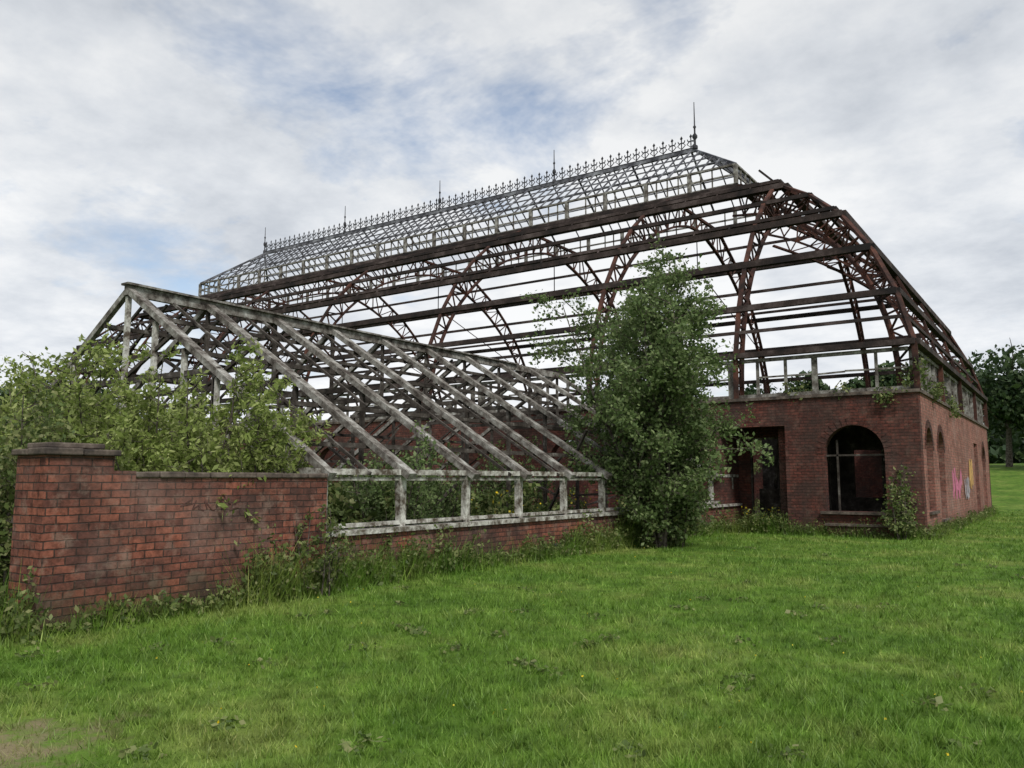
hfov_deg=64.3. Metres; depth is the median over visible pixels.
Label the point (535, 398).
clerestory boards
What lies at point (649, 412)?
birch tree
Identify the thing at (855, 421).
brick arches
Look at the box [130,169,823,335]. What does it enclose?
roof brackets
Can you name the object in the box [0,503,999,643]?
wall weeds
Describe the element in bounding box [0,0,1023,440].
sky
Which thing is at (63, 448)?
coping
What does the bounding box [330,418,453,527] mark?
sapling shrub
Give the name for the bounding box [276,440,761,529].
undergrowth
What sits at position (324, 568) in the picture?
sapling shrub
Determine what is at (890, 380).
broadleaf tree
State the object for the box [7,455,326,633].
brickwork
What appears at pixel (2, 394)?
broadleaf tree
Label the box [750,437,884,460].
door lintel and slats
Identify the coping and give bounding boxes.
[11,442,327,477]
[245,388,987,527]
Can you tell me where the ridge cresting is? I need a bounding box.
[265,134,693,251]
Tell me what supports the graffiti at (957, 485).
attached to the end brick wall at (964, 437)
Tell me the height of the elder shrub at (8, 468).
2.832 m
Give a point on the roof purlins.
(693, 200)
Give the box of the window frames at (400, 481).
[46,296,737,528]
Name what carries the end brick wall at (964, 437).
on the ground at (1006, 487)
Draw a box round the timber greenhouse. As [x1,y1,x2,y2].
[27,282,741,570]
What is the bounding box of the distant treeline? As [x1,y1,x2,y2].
[333,420,1023,463]
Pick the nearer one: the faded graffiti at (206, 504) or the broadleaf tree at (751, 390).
the faded graffiti at (206, 504)
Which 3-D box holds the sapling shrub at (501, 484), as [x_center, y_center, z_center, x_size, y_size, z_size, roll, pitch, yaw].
[-0.108,2.848,22.377,2.614,2.834,2.602,-1,-7,12]
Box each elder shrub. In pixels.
[0,354,95,578]
[0,374,92,601]
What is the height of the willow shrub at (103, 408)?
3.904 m
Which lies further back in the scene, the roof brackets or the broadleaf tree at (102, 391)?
the broadleaf tree at (102, 391)
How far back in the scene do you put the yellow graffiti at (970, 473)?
31.87 m
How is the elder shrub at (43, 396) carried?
on the ground at (1006, 487)
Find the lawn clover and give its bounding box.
[14,546,1023,762]
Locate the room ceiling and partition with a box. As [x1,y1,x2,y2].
[761,426,887,511]
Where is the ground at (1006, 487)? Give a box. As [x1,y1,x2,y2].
[0,463,1023,767]
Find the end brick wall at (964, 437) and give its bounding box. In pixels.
[920,393,991,533]
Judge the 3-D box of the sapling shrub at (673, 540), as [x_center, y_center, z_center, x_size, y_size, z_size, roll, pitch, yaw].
[3.676,3.071,19.657,1.993,1.908,2.005,-1,-7,4]
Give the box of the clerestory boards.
[338,383,964,412]
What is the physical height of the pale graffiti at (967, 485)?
0.876 m
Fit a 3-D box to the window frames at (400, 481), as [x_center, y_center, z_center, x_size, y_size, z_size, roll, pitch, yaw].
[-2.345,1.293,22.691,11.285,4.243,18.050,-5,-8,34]
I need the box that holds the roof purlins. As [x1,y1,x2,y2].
[30,179,987,428]
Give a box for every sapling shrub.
[291,503,352,595]
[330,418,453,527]
[378,440,481,523]
[470,435,555,513]
[626,482,705,547]
[876,465,924,539]
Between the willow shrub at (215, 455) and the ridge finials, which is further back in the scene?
the ridge finials
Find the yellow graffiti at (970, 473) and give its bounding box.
[969,459,973,488]
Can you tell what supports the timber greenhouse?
on the ground at (1006, 487)
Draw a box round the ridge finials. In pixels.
[263,102,697,252]
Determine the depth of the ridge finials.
42.52 m
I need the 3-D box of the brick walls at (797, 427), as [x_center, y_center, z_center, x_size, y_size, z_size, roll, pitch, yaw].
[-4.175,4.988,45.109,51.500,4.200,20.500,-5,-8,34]
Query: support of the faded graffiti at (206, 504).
attached to the brickwork
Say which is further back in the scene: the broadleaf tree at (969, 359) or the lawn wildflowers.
the broadleaf tree at (969, 359)
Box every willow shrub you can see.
[0,323,211,583]
[48,334,334,529]
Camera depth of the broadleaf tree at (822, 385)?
60.21 m
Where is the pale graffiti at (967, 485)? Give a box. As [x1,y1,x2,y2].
[965,477,969,498]
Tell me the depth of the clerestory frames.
25.15 m
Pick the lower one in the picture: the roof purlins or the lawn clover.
the lawn clover
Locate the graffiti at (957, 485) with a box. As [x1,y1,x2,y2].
[952,467,961,498]
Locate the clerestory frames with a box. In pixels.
[90,346,983,426]
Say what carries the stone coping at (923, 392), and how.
on the brick walls at (797, 427)
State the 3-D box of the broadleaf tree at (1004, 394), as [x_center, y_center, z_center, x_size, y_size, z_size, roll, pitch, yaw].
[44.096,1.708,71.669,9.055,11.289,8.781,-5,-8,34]
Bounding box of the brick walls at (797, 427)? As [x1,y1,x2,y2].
[189,392,991,535]
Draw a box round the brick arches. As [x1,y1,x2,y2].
[816,417,985,538]
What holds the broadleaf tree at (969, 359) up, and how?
on the ground at (1006, 487)
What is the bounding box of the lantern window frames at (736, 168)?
[198,163,777,310]
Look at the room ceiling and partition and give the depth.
27.81 m
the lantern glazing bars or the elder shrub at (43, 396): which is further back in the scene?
the lantern glazing bars
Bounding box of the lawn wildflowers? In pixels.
[156,545,1022,755]
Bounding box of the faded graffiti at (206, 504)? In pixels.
[180,498,238,510]
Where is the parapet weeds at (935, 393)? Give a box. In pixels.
[780,352,964,418]
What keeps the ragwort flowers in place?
on the interior floor
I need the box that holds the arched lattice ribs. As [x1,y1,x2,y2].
[27,184,988,427]
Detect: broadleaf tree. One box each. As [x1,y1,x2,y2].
[0,372,49,426]
[61,375,117,412]
[744,376,780,394]
[783,370,839,392]
[841,360,905,388]
[906,351,999,435]
[959,340,1023,466]
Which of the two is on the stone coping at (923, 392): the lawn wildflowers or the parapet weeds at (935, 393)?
the parapet weeds at (935, 393)
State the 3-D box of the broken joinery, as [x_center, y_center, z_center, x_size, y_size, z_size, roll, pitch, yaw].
[10.121,3.085,25.421,5.145,3.005,3.725,-5,-8,34]
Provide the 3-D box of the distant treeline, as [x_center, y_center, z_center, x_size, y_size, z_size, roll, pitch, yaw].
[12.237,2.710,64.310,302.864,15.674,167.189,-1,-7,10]
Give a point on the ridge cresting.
(475, 194)
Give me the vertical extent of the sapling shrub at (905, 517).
2.012 m
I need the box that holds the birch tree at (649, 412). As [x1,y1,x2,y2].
[520,232,773,547]
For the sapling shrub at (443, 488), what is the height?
2.497 m
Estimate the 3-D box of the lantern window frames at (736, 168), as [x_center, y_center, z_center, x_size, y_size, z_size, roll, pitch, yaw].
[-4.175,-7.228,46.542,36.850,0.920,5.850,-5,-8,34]
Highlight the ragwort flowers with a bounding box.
[471,490,779,518]
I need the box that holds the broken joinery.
[750,439,884,523]
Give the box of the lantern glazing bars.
[200,148,765,297]
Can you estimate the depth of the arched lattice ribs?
34.78 m

